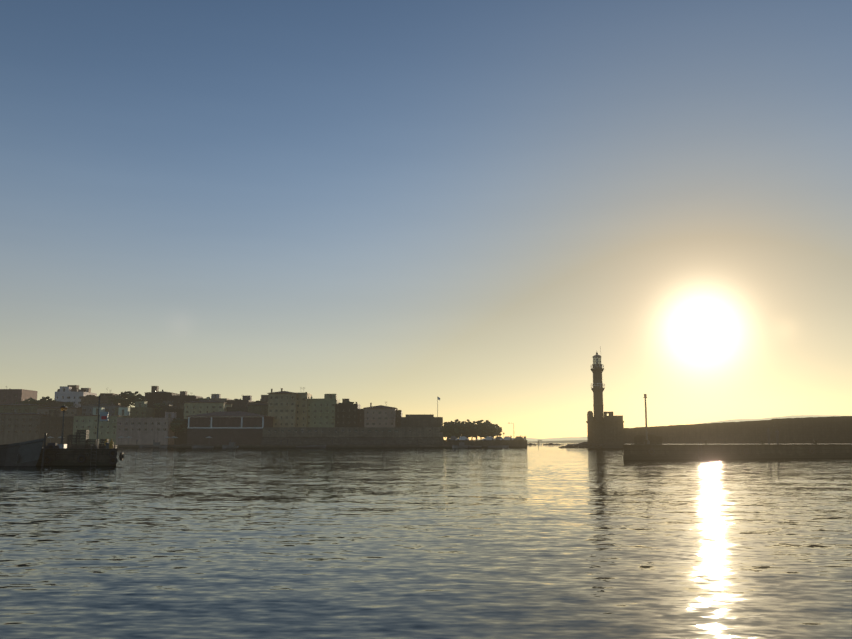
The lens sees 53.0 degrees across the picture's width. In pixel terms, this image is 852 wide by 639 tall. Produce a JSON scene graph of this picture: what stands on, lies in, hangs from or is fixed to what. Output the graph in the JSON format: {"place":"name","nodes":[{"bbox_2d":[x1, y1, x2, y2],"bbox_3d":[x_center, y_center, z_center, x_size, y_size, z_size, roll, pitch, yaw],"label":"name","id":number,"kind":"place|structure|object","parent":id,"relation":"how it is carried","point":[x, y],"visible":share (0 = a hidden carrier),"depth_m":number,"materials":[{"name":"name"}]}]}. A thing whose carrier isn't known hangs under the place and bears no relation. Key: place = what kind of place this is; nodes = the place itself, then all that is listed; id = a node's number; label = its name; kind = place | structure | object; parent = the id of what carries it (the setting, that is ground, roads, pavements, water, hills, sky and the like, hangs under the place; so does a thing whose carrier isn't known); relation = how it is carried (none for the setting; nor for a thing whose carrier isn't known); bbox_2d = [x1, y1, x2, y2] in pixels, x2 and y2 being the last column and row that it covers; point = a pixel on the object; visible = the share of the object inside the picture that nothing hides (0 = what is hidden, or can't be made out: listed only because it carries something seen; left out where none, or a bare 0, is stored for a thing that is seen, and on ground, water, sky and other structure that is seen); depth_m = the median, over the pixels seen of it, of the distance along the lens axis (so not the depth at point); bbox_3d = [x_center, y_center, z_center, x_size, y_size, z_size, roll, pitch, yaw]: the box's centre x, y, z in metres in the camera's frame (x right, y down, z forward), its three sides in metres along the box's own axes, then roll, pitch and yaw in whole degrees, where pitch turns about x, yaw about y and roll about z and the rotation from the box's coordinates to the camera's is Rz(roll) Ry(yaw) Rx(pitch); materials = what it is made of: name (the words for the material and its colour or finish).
{"place":"outdoors","nodes":[
{"label":"outdoors","id":0,"kind":"place"},
{"bbox_2d":[0,443,851,638],"bbox_3d":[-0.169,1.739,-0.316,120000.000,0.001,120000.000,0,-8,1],"label":"sea water","id":1,"kind":"structure","parent":0,"point":[541,541],"depth_m":14.56,"materials":[{"name":"liquid"}]},
{"bbox_2d":[0,433,46,465],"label":"boat","id":2,"kind":"object","parent":1,"relation":"on","point":[26,453],"visible":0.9,"depth_m":63.15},
{"bbox_2d":[36,442,123,465],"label":"pier","id":3,"kind":"structure","parent":1,"relation":"in","point":[107,456],"depth_m":64.06,"materials":[{"name":"concrete"}]},
{"bbox_2d":[56,405,67,447],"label":"lamp post","id":4,"kind":"object","parent":3,"relation":"on","point":[61,445],"visible":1,"depth_m":67.26,"materials":[{"name":"metal"}]},
{"bbox_2d":[67,429,116,447],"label":"cabin","id":5,"kind":"object","parent":3,"relation":"on","point":[76,441],"visible":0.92,"depth_m":66.45,"materials":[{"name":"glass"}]},
{"bbox_2d":[96,395,107,446],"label":"pole","id":6,"kind":"object","parent":3,"relation":"on","point":[103,416],"visible":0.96,"depth_m":66.05,"materials":[{"name":"metal"}]},
{"bbox_2d":[0,385,526,447],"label":"buildings","id":7,"kind":"structure","parent":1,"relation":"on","point":[272,419],"depth_m":282.00,"materials":[{"name":"beige paint"}]},
{"bbox_2d":[12,391,502,440],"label":"trees","id":8,"kind":"object","parent":7,"relation":"on","point":[458,429],"visible":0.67,"depth_m":278.04,"materials":[{"name":"green plant"}]},
{"bbox_2d":[136,423,525,444],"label":"quay lamps","id":9,"kind":"object","parent":7,"relation":"on","point":[491,438],"visible":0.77,"depth_m":262.47,"materials":[{"name":"paint"}]},
{"bbox_2d":[139,436,508,447],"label":"moored skiffs","id":10,"kind":"object","parent":1,"relation":"on","point":[232,445],"visible":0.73,"depth_m":256.48,"materials":[{"name":"white"}]},
{"bbox_2d":[42,419,814,465],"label":"bollards","id":11,"kind":"object","parent":1,"relation":"on","point":[50,445],"visible":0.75,"depth_m":87.08,"materials":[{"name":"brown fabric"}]},
{"bbox_2d":[527,441,562,444],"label":"harbour mouth rocks","id":12,"kind":"object","parent":1,"relation":"in","point":[543,444],"visible":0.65,"depth_m":460.33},
{"bbox_2d":[559,442,605,447],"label":"rocks","id":13,"kind":"object","parent":1,"relation":"in","point":[584,445],"visible":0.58,"depth_m":261.65,"materials":[{"name":"grey stone"}]},
{"bbox_2d":[586,346,623,443],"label":"lighthouse","id":14,"kind":"object","parent":1,"relation":"in","point":[602,428],"visible":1,"depth_m":264.89,"materials":[{"name":"stone"}]},
{"bbox_2d":[602,416,851,447],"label":"breakwater wall","id":15,"kind":"structure","parent":1,"relation":"in","point":[826,430],"depth_m":171.43,"materials":[{"name":"stone"}]},
{"bbox_2d":[623,435,851,459],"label":"pier","id":16,"kind":"structure","parent":1,"relation":"in","point":[638,449],"depth_m":89.29,"materials":[{"name":"concrete"}]},
{"bbox_2d":[643,394,649,443],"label":"beacon pole","id":17,"kind":"object","parent":16,"relation":"on","point":[645,397],"visible":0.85,"depth_m":89.53,"materials":[{"name":"metal"}]},
{"bbox_2d":[0,0,851,439],"label":"sky","id":18,"kind":"structure","parent":0,"point":[403,205],"materials":[{"name":"blue"}]},
{"bbox_2d":[473,415,839,442],"bbox_3d":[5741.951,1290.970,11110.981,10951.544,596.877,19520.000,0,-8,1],"label":"hill","id":19,"kind":"structure","parent":0,"point":[563,440],"depth_m":15827.70,"materials":[{"name":"brown"}]}
]}

